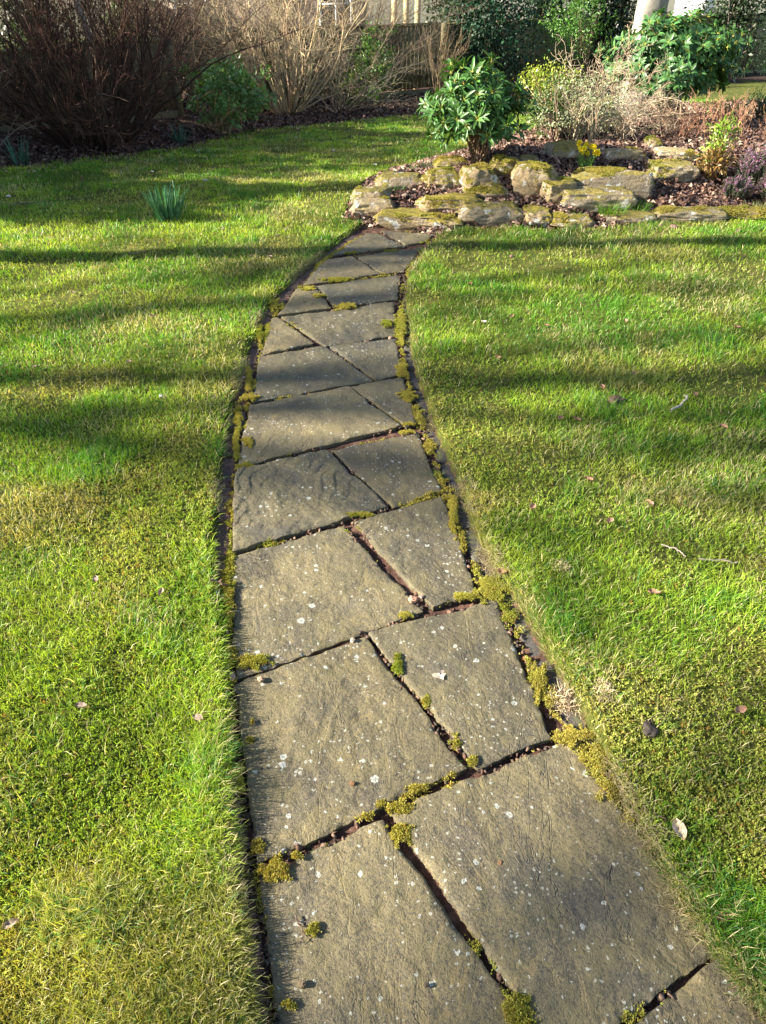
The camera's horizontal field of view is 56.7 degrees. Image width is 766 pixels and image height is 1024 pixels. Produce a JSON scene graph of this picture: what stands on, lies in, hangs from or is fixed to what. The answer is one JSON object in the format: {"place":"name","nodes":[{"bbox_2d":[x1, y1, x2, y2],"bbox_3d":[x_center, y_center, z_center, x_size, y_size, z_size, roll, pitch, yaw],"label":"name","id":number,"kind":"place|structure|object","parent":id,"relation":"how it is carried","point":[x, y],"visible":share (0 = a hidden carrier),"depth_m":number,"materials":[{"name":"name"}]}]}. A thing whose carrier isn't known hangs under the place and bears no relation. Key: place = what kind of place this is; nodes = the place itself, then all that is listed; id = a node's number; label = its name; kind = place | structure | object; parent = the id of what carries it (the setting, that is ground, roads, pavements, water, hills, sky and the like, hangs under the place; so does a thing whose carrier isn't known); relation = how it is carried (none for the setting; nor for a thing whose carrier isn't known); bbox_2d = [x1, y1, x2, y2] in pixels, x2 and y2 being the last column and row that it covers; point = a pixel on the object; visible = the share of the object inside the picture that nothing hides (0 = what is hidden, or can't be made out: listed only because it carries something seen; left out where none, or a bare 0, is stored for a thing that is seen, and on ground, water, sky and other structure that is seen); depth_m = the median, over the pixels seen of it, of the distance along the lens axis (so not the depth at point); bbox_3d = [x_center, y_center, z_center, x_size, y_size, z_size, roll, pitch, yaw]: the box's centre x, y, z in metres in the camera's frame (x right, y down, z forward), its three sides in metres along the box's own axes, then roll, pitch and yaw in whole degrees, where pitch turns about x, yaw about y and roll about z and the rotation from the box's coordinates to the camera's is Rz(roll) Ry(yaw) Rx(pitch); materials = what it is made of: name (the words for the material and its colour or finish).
{"place":"outdoors","nodes":[
{"label":"outdoors","id":0,"kind":"place"},
{"bbox_2d":[0,39,765,1023],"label":"ground","id":1,"kind":"structure","parent":0,"point":[744,85],"depth_m":2.86,"materials":[{"name":"plant"}]},
{"bbox_2d":[0,135,33,166],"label":"daffodil clump","id":2,"kind":"object","parent":1,"relation":"on","point":[23,156],"visible":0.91,"depth_m":7.90,"materials":[{"name":"green plant"}]},
{"bbox_2d":[0,0,84,62],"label":"evergreen tree","id":3,"kind":"object","parent":1,"relation":"on","point":[4,29],"visible":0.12,"depth_m":17.08,"materials":[{"name":"green plant"}]},
{"bbox_2d":[0,38,184,131],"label":"garden fence","id":4,"kind":"object","parent":1,"relation":"on","point":[177,112],"visible":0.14,"depth_m":10.77,"materials":[{"name":"brown wood"}]},
{"bbox_2d":[2,0,277,115],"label":"bare shrub","id":5,"kind":"object","parent":1,"relation":"on","point":[186,46],"visible":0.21,"depth_m":12.40,"materials":[{"name":"plant"}]},
{"bbox_2d":[0,0,308,171],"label":"bare shrub","id":6,"kind":"object","parent":1,"relation":"on","point":[87,129],"visible":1,"depth_m":8.35,"materials":[{"name":"plant"}]},
{"bbox_2d":[141,180,189,221],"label":"daffodil clump","id":7,"kind":"object","parent":1,"relation":"on","point":[172,210],"visible":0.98,"depth_m":5.67,"materials":[{"name":"green plant"}]},
{"bbox_2d":[57,0,362,101],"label":"bare shrub","id":8,"kind":"object","parent":1,"relation":"on","point":[231,26],"visible":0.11,"depth_m":13.43,"materials":[{"name":"plant"}]},
{"bbox_2d":[215,522,231,559],"bbox_3d":[-0.597,0.114,2.553,0.103,0.043,0.211,-4,37,-7],"label":"edging brick","id":9,"kind":"object","parent":1,"relation":"on","point":[222,537],"visible":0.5,"depth_m":2.54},
{"bbox_2d":[174,49,276,134],"bbox_3d":[-2.186,-5.940,10.079,1.415,1.060,1.297,0,37,0],"label":"laurel shrub","id":10,"kind":"object","parent":1,"relation":"on","point":[219,109],"visible":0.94,"depth_m":9.92,"materials":[{"name":"green plant"}]},
{"bbox_2d":[223,458,236,487],"bbox_3d":[-0.652,-0.150,2.904,0.103,0.043,0.214,-3,37,-5],"label":"edging brick","id":11,"kind":"object","parent":1,"relation":"on","point":[228,467],"visible":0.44,"depth_m":2.90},
{"bbox_2d":[231,788,249,870],"bbox_3d":[-0.377,0.767,1.687,0.102,0.043,0.214,-9,38,-13],"label":"edging brick","id":12,"kind":"object","parent":1,"relation":"on","point":[246,853],"visible":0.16,"depth_m":1.68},
{"bbox_2d":[244,876,265,974],"bbox_3d":[-0.314,0.895,1.518,0.103,0.041,0.210,-11,39,-13],"label":"edging brick","id":13,"kind":"object","parent":1,"relation":"on","point":[259,969],"visible":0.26,"depth_m":1.51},
{"bbox_2d":[159,0,368,77],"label":"house","id":14,"kind":"structure","parent":1,"relation":"on","point":[328,11],"depth_m":19.23,"materials":[{"name":"brick"}]},
{"bbox_2d":[255,980,272,1023],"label":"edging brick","id":15,"kind":"object","parent":1,"relation":"on","point":[264,996],"visible":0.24,"depth_m":1.40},
{"bbox_2d":[260,317,312,355],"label":"paving slab","id":16,"kind":"structure","parent":1,"relation":"on","point":[283,336],"depth_m":3.91,"materials":[{"name":"stone"}]},
{"bbox_2d":[170,0,409,114],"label":"bare shrub","id":17,"kind":"object","parent":1,"relation":"on","point":[283,105],"visible":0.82,"depth_m":11.73,"materials":[{"name":"plant"}]},
{"bbox_2d":[278,286,330,317],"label":"paving slab","id":18,"kind":"structure","parent":1,"relation":"on","point":[301,302],"depth_m":4.34,"materials":[{"name":"stone"}]},
{"bbox_2d":[0,84,617,179],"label":"bark mulch","id":19,"kind":"object","parent":1,"relation":"on","point":[314,110],"visible":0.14,"depth_m":11.04,"materials":[{"name":"plant"}]},
{"bbox_2d":[232,450,387,555],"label":"paving slab","id":20,"kind":"structure","parent":1,"relation":"on","point":[289,498],"depth_m":2.71,"materials":[{"name":"stone"}]},
{"bbox_2d":[181,22,440,106],"bbox_3d":[-1.161,-8.885,14.421,5.902,1.642,0.115,-24,43,-28],"label":"garden fence","id":21,"kind":"object","parent":1,"relation":"on","point":[418,80],"visible":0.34,"depth_m":14.75,"materials":[{"name":"brown wood"}]},
{"bbox_2d":[252,346,372,404],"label":"paving slab","id":22,"kind":"structure","parent":1,"relation":"on","point":[305,371],"depth_m":3.58,"materials":[{"name":"stone"}]},
{"bbox_2d":[238,386,400,464],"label":"paving slab","id":23,"kind":"structure","parent":1,"relation":"on","point":[281,428],"depth_m":3.18,"materials":[{"name":"stone"}]},
{"bbox_2d":[232,526,422,681],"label":"paving slab","id":24,"kind":"structure","parent":1,"relation":"on","point":[304,597],"depth_m":2.29,"materials":[{"name":"stone"}]},
{"bbox_2d":[281,302,395,347],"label":"paving slab","id":25,"kind":"structure","parent":1,"relation":"on","point":[342,327],"depth_m":4.10,"materials":[{"name":"stone"}]},
{"bbox_2d":[302,256,380,285],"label":"paving slab","id":26,"kind":"structure","parent":1,"relation":"on","point":[352,267],"depth_m":4.84,"materials":[{"name":"stone"}]},
{"bbox_2d":[235,637,466,867],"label":"paving slab","id":27,"kind":"structure","parent":1,"relation":"on","point":[326,728],"depth_m":1.85,"materials":[{"name":"stone"}]},
{"bbox_2d":[338,57,369,108],"bbox_3d":[-0.516,-7.569,12.616,0.576,0.857,0.455,0,37,0],"label":"young evergreen","id":28,"kind":"object","parent":1,"relation":"on","point":[355,92],"visible":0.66,"depth_m":12.60,"materials":[{"name":"green plant"}]},
{"bbox_2d":[271,7,441,113],"bbox_3d":[-0.544,-7.500,12.342,3.398,2.135,2.342,-21,42,-26],"label":"bare shrub","id":29,"kind":"object","parent":1,"relation":"on","point":[350,106],"visible":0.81,"depth_m":12.40,"materials":[{"name":"plant"}]},
{"bbox_2d":[317,275,399,308],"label":"paving slab","id":30,"kind":"structure","parent":1,"relation":"on","point":[364,292],"depth_m":4.53,"materials":[{"name":"stone"}]},
{"bbox_2d":[235,0,482,96],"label":"bare shrub","id":31,"kind":"object","parent":1,"relation":"on","point":[381,5],"visible":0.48,"depth_m":14.16,"materials":[{"name":"plant"}]},
{"bbox_2d":[330,338,401,381],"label":"paving slab","id":32,"kind":"structure","parent":1,"relation":"on","point":[374,361],"depth_m":3.74,"materials":[{"name":"stone"}]},
{"bbox_2d":[332,233,404,257],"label":"paving slab","id":33,"kind":"structure","parent":1,"relation":"on","point":[376,242],"depth_m":5.29,"materials":[{"name":"stone"}]},
{"bbox_2d":[350,198,393,217],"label":"rockery rock","id":34,"kind":"object","parent":1,"relation":"on","point":[364,207],"visible":0.74,"depth_m":5.82,"materials":[{"name":"stone"}]},
{"bbox_2d":[350,186,393,204],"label":"rockery rock","id":35,"kind":"object","parent":1,"relation":"on","point":[365,192],"visible":0.59,"depth_m":5.94,"materials":[{"name":"grey stone"}]},
{"bbox_2d":[347,14,398,103],"bbox_3d":[-0.192,-8.551,13.552,1.038,1.557,0.669,0,37,0],"label":"climbing evergreen","id":36,"kind":"object","parent":1,"relation":"on","point":[371,55],"visible":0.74,"depth_m":13.46,"materials":[{"name":"green plant"}]},
{"bbox_2d":[0,160,765,1023],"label":"lawn moss","id":37,"kind":"object","parent":1,"relation":"on","point":[144,762],"visible":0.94,"depth_m":1.90,"materials":[{"name":"plant"}]},
{"bbox_2d":[351,377,415,429],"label":"paving slab","id":38,"kind":"structure","parent":1,"relation":"on","point":[382,396],"depth_m":3.38,"materials":[{"name":"stone"}]},
{"bbox_2d":[331,432,440,509],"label":"paving slab","id":39,"kind":"structure","parent":1,"relation":"on","point":[391,472],"depth_m":2.90,"materials":[{"name":"stone"}]},
{"bbox_2d":[356,247,422,274],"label":"paving slab","id":40,"kind":"structure","parent":1,"relation":"on","point":[397,262],"depth_m":5.03,"materials":[{"name":"stone"}]},
{"bbox_2d":[260,820,526,1023],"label":"paving slab","id":41,"kind":"structure","parent":1,"relation":"on","point":[386,944],"depth_m":1.47,"materials":[{"name":"stone"}]},
{"bbox_2d":[375,171,421,189],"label":"rockery rock","id":42,"kind":"object","parent":1,"relation":"on","point":[391,179],"visible":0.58,"depth_m":6.13,"materials":[{"name":"grey stone"}]},
{"bbox_2d":[380,231,434,246],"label":"paving slab","id":43,"kind":"structure","parent":1,"relation":"on","point":[410,239],"depth_m":5.47,"materials":[{"name":"stone"}]},
{"bbox_2d":[354,496,474,610],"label":"paving slab","id":44,"kind":"structure","parent":1,"relation":"on","point":[416,545],"depth_m":2.49,"materials":[{"name":"stone"}]},
{"bbox_2d":[373,207,463,230],"bbox_3d":[0.284,-2.363,5.749,0.751,0.128,0.353,2,37,3],"label":"rockery rock","id":45,"kind":"object","parent":1,"relation":"on","point":[387,219],"visible":0.8,"depth_m":5.63,"materials":[{"name":"stone"}]},
{"bbox_2d":[421,167,461,188],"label":"rockery rock","id":46,"kind":"object","parent":1,"relation":"on","point":[446,178],"visible":0.55,"depth_m":6.01,"materials":[{"name":"stone"}]},
{"bbox_2d":[415,16,474,96],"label":"bare shrub","id":47,"kind":"object","parent":1,"relation":"on","point":[438,69],"visible":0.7,"depth_m":14.35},
{"bbox_2d":[414,192,483,211],"bbox_3d":[0.559,-2.537,5.827,0.612,0.123,0.343,0,37,0],"label":"rockery rock","id":48,"kind":"object","parent":1,"relation":"on","point":[459,200],"visible":0.8,"depth_m":5.71,"materials":[{"name":"stone"}]},
{"bbox_2d":[226,230,676,1023],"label":"mortar crumbs","id":49,"kind":"object","parent":1,"relation":"on","point":[266,960],"visible":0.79,"depth_m":1.95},
{"bbox_2d":[368,599,550,772],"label":"paving slab","id":50,"kind":"structure","parent":1,"relation":"on","point":[483,705],"depth_m":2.02,"materials":[{"name":"stone"}]},
{"bbox_2d":[421,0,512,22],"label":"evergreen tree","id":51,"kind":"object","parent":1,"relation":"on","point":[449,13],"visible":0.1,"depth_m":18.21,"materials":[{"name":"green plant"}]},
{"bbox_2d":[461,530,486,566],"bbox_3d":[0.347,0.133,2.528,0.103,0.043,0.196,-5,37,-8],"label":"edging brick","id":52,"kind":"object","parent":1,"relation":"on","point":[469,535],"visible":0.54,"depth_m":2.51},
{"bbox_2d":[416,49,542,162],"bbox_3d":[0.812,-3.422,6.075,1.020,0.886,0.949,-16,40,-20],"label":"rhododendron","id":53,"kind":"object","parent":1,"relation":"on","point":[479,107],"visible":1,"depth_m":5.93,"materials":[{"name":"green plant"}]},
{"bbox_2d":[459,164,501,187],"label":"rockery rock","id":54,"kind":"object","parent":1,"relation":"on","point":[473,176],"visible":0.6,"depth_m":5.92,"materials":[{"name":"stone"}]},
{"bbox_2d":[202,250,765,1023],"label":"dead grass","id":55,"kind":"structure","parent":1,"relation":"on","point":[494,570],"depth_m":1.67,"materials":[{"name":"plant"}]},
{"bbox_2d":[462,182,508,198],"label":"rockery rock","id":56,"kind":"object","parent":1,"relation":"on","point":[494,188],"visible":0.45,"depth_m":5.90,"materials":[{"name":"stone"}]},
{"bbox_2d":[455,201,523,227],"bbox_3d":[0.867,-2.418,5.760,0.612,0.177,0.369,0,37,0],"label":"rockery rock","id":57,"kind":"object","parent":1,"relation":"on","point":[493,213],"visible":0.7,"depth_m":5.63,"materials":[{"name":"grey stone"}]},
{"bbox_2d":[426,0,553,92],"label":"camellia","id":58,"kind":"object","parent":1,"relation":"on","point":[470,26],"visible":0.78,"depth_m":15.56,"materials":[{"name":"green plant"}]},
{"bbox_2d":[218,231,765,1023],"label":"path moss","id":59,"kind":"object","parent":1,"relation":"on","point":[518,1007],"visible":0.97,"depth_m":2.08,"materials":[{"name":"plant"}]},
{"bbox_2d":[439,17,600,88],"bbox_3d":[3.842,-11.631,18.349,0.115,1.892,7.666,28,45,32],"label":"hedge","id":60,"kind":"object","parent":1,"relation":"on","point":[539,53],"visible":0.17,"depth_m":18.16,"materials":[{"name":"green plant"}]},
{"bbox_2d":[507,607,539,656],"bbox_3d":[0.463,0.376,2.210,0.103,0.038,0.223,-9,38,-10],"label":"edging brick","id":61,"kind":"object","parent":1,"relation":"on","point":[526,638],"visible":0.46,"depth_m":2.18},
{"bbox_2d":[510,162,558,197],"bbox_3d":[1.282,-2.806,6.011,0.415,0.280,0.371,0,37,0],"label":"rockery rock","id":62,"kind":"object","parent":1,"relation":"on","point":[523,180],"visible":0.66,"depth_m":5.89,"materials":[{"name":"stone"}]},
{"bbox_2d":[522,205,552,228],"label":"rockery rock","id":63,"kind":"object","parent":1,"relation":"on","point":[538,215],"visible":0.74,"depth_m":5.63,"materials":[{"name":"stone"}]},
{"bbox_2d":[496,0,597,79],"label":"evergreen tree","id":64,"kind":"object","parent":1,"relation":"on","point":[542,4],"visible":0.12,"depth_m":19.39,"materials":[{"name":"green plant"}]},
{"bbox_2d":[513,54,586,123],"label":"golden shrub","id":65,"kind":"object","parent":1,"relation":"on","point":[533,82],"visible":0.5,"depth_m":7.38,"materials":[{"name":"yellow plant"}]},
{"bbox_2d":[390,741,710,1023],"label":"paving slab","id":66,"kind":"structure","parent":1,"relation":"on","point":[565,918],"depth_m":1.56,"materials":[{"name":"stone"}]},
{"bbox_2d":[516,67,587,138],"bbox_3d":[1.685,-4.001,7.026,0.725,0.691,0.630,0,37,0],"label":"box shrub","id":67,"kind":"object","parent":1,"relation":"on","point":[551,134],"visible":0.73,"depth_m":6.97,"materials":[{"name":"green plant"}]},
{"bbox_2d":[532,661,572,708],"bbox_3d":[0.506,0.496,2.046,0.102,0.043,0.176,-6,37,-9],"label":"edging brick","id":68,"kind":"object","parent":1,"relation":"on","point":[553,677],"visible":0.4,"depth_m":2.03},
{"bbox_2d":[342,99,765,237],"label":"leaf litter","id":69,"kind":"object","parent":1,"relation":"on","point":[536,145],"visible":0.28,"depth_m":6.38,"materials":[{"name":"plant"}]},
{"bbox_2d":[540,176,576,203],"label":"rockery rock","id":70,"kind":"object","parent":1,"relation":"on","point":[554,193],"visible":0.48,"depth_m":5.81,"materials":[{"name":"stone"}]},
{"bbox_2d":[543,679,581,720],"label":"dead grass tuft","id":71,"kind":"object","parent":1,"relation":"on","point":[564,709],"visible":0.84,"depth_m":1.96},
{"bbox_2d":[543,140,584,160],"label":"rockery rock","id":72,"kind":"object","parent":1,"relation":"on","point":[568,149],"visible":0.6,"depth_m":6.38,"materials":[{"name":"grey stone"}]},
{"bbox_2d":[550,212,595,228],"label":"rockery rock","id":73,"kind":"object","parent":1,"relation":"on","point":[585,220],"visible":0.64,"depth_m":5.61,"materials":[{"name":"stone"}]},
{"bbox_2d":[350,135,765,223],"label":"rock moss","id":74,"kind":"object","parent":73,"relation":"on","point":[610,170],"visible":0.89,"depth_m":5.92,"materials":[{"name":"plant"}]},
{"bbox_2d":[559,710,593,756],"bbox_3d":[0.561,0.603,1.905,0.102,0.043,0.175,-14,39,-19],"label":"edging brick","id":75,"kind":"object","parent":1,"relation":"on","point":[576,721],"visible":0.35,"depth_m":1.92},
{"bbox_2d":[533,0,619,84],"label":"pieris","id":76,"kind":"object","parent":1,"relation":"on","point":[580,34],"visible":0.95,"depth_m":17.81,"materials":[{"name":"green plant"}]},
{"bbox_2d":[521,70,635,140],"bbox_3d":[1.886,-3.975,6.956,1.087,0.645,0.744,0,37,0],"label":"variegated shrub","id":77,"kind":"object","parent":1,"relation":"on","point":[583,124],"visible":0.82,"depth_m":6.90,"materials":[{"name":"beige plant"}]},
{"bbox_2d":[556,96,613,153],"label":"cane shrub","id":78,"kind":"object","parent":1,"relation":"on","point":[596,121],"visible":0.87,"depth_m":6.37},
{"bbox_2d":[576,139,600,166],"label":"flowering daffodils","id":79,"kind":"object","parent":1,"relation":"on","point":[591,146],"visible":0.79,"depth_m":6.15,"materials":[{"name":"yellow plant"}]},
{"bbox_2d":[559,185,637,213],"bbox_3d":[1.749,-2.564,5.854,0.704,0.195,0.315,0,37,0],"label":"rockery rock","id":80,"kind":"object","parent":1,"relation":"on","point":[589,198],"visible":0.66,"depth_m":5.74,"materials":[{"name":"grey stone"}]},
{"bbox_2d":[576,0,637,80],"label":"evergreen tree","id":81,"kind":"object","parent":1,"relation":"on","point":[623,9],"visible":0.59,"depth_m":19.63,"materials":[{"name":"green plant"}]},
{"bbox_2d":[569,166,654,198],"bbox_3d":[1.947,-2.830,6.096,0.765,0.223,0.429,0,37,0],"label":"rockery rock","id":82,"kind":"object","parent":1,"relation":"on","point":[641,184],"visible":0.58,"depth_m":5.93,"materials":[{"name":"grey stone"}]},
{"bbox_2d":[525,14,710,142],"bbox_3d":[2.346,-4.212,7.353,1.970,1.537,2.086,0,37,0],"label":"dead shrub","id":83,"kind":"object","parent":1,"relation":"on","point":[628,121],"visible":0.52,"depth_m":7.27,"materials":[{"name":"plant"}]},
{"bbox_2d":[604,148,645,160],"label":"rockery rock","id":84,"kind":"object","parent":1,"relation":"on","point":[618,153],"visible":0.66,"depth_m":6.43,"materials":[{"name":"stone"}]},
{"bbox_2d":[604,210,657,225],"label":"rockery rock","id":85,"kind":"object","parent":1,"relation":"on","point":[635,216],"visible":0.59,"depth_m":5.67,"materials":[{"name":"grey stone"}]},
{"bbox_2d":[613,0,668,117],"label":"birch tree","id":86,"kind":"object","parent":1,"relation":"on","point":[644,7],"visible":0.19,"depth_m":8.33,"materials":[{"name":"white plant"}]},
{"bbox_2d":[647,160,699,182],"bbox_3d":[2.553,-3.007,6.293,0.459,0.176,0.364,0,37,0],"label":"rockery rock","id":87,"kind":"object","parent":1,"relation":"on","point":[685,170],"visible":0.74,"depth_m":6.16,"materials":[{"name":"grey stone"}]},
{"bbox_2d":[594,6,753,125],"bbox_3d":[3.210,-4.931,7.943,1.711,1.207,1.175,0,37,0],"label":"rhododendron","id":88,"kind":"object","parent":1,"relation":"on","point":[688,49],"visible":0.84,"depth_m":7.67,"materials":[{"name":"green plant"}]},
{"bbox_2d":[653,146,698,161],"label":"rockery rock","id":89,"kind":"object","parent":1,"relation":"on","point":[663,151],"visible":0.77,"depth_m":6.46,"materials":[{"name":"stone"}]},
{"bbox_2d":[647,102,717,138],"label":"red stem shrub","id":90,"kind":"object","parent":1,"relation":"on","point":[690,127],"visible":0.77,"depth_m":7.22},
{"bbox_2d":[609,13,765,73],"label":"garden fence","id":91,"kind":"object","parent":1,"relation":"on","point":[759,32],"visible":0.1,"depth_m":23.63,"materials":[{"name":"brown wood"}]},
{"bbox_2d":[654,206,728,222],"bbox_3d":[2.478,-2.412,5.760,0.659,0.093,0.230,0,37,0],"label":"rockery rock","id":92,"kind":"object","parent":1,"relation":"on","point":[709,214],"visible":0.84,"depth_m":5.68,"materials":[{"name":"grey stone"}]},
{"bbox_2d":[673,0,713,15],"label":"outbuilding","id":93,"kind":"structure","parent":1,"relation":"on","point":[680,5],"depth_m":24.98,"materials":[{"name":"white paint"}]},
{"bbox_2d":[637,959,765,1023],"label":"paving slab","id":94,"kind":"structure","parent":1,"relation":"on","point":[699,1000],"depth_m":1.38,"materials":[{"name":"stone"}]},
{"bbox_2d":[661,86,755,138],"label":"red stem shrub","id":95,"kind":"object","parent":1,"relation":"on","point":[707,116],"visible":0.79,"depth_m":7.15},
{"bbox_2d":[695,145,738,180],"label":"orange shrub","id":96,"kind":"object","parent":1,"relation":"on","point":[714,168],"visible":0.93,"depth_m":6.21,"materials":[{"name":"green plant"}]},
{"bbox_2d":[698,110,742,174],"bbox_3d":[2.963,-3.255,6.275,0.330,0.528,0.326,24,43,29],"label":"nandina","id":97,"kind":"object","parent":1,"relation":"on","point":[719,135],"visible":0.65,"depth_m":6.20,"materials":[{"name":"green plant"}]},
{"bbox_2d":[682,0,765,75],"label":"evergreen tree","id":98,"kind":"object","parent":1,"relation":"on","point":[739,15],"visible":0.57,"depth_m":22.01,"materials":[{"name":"green plant"}]},
{"bbox_2d":[701,903,765,1013],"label":"grass tuft","id":99,"kind":"object","parent":1,"relation":"on","point":[757,997],"visible":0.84,"depth_m":1.41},
{"bbox_2d":[713,88,765,138],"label":"red stem shrub","id":100,"kind":"object","parent":1,"relation":"on","point":[743,109],"visible":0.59,"depth_m":7.33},
{"bbox_2d":[722,174,757,199],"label":"heather","id":101,"kind":"object","parent":1,"relation":"on","point":[736,187],"visible":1,"depth_m":5.97,"materials":[{"name":"pink plant"}]},
{"bbox_2d":[730,141,765,188],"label":"heather","id":102,"kind":"object","parent":1,"relation":"on","point":[752,165],"visible":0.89,"depth_m":6.11,"materials":[{"name":"pink plant"}]},
{"bbox_2d":[740,84,765,118],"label":"shrub","id":103,"kind":"object","parent":1,"relation":"on","point":[761,106],"visible":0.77,"depth_m":8.66,"materials":[{"name":"green plant"}]},
{"bbox_2d":[0,0,765,38],"label":"sky","id":104,"kind":"structure","parent":0,"point":[671,4],"materials":[{"name":"white"}]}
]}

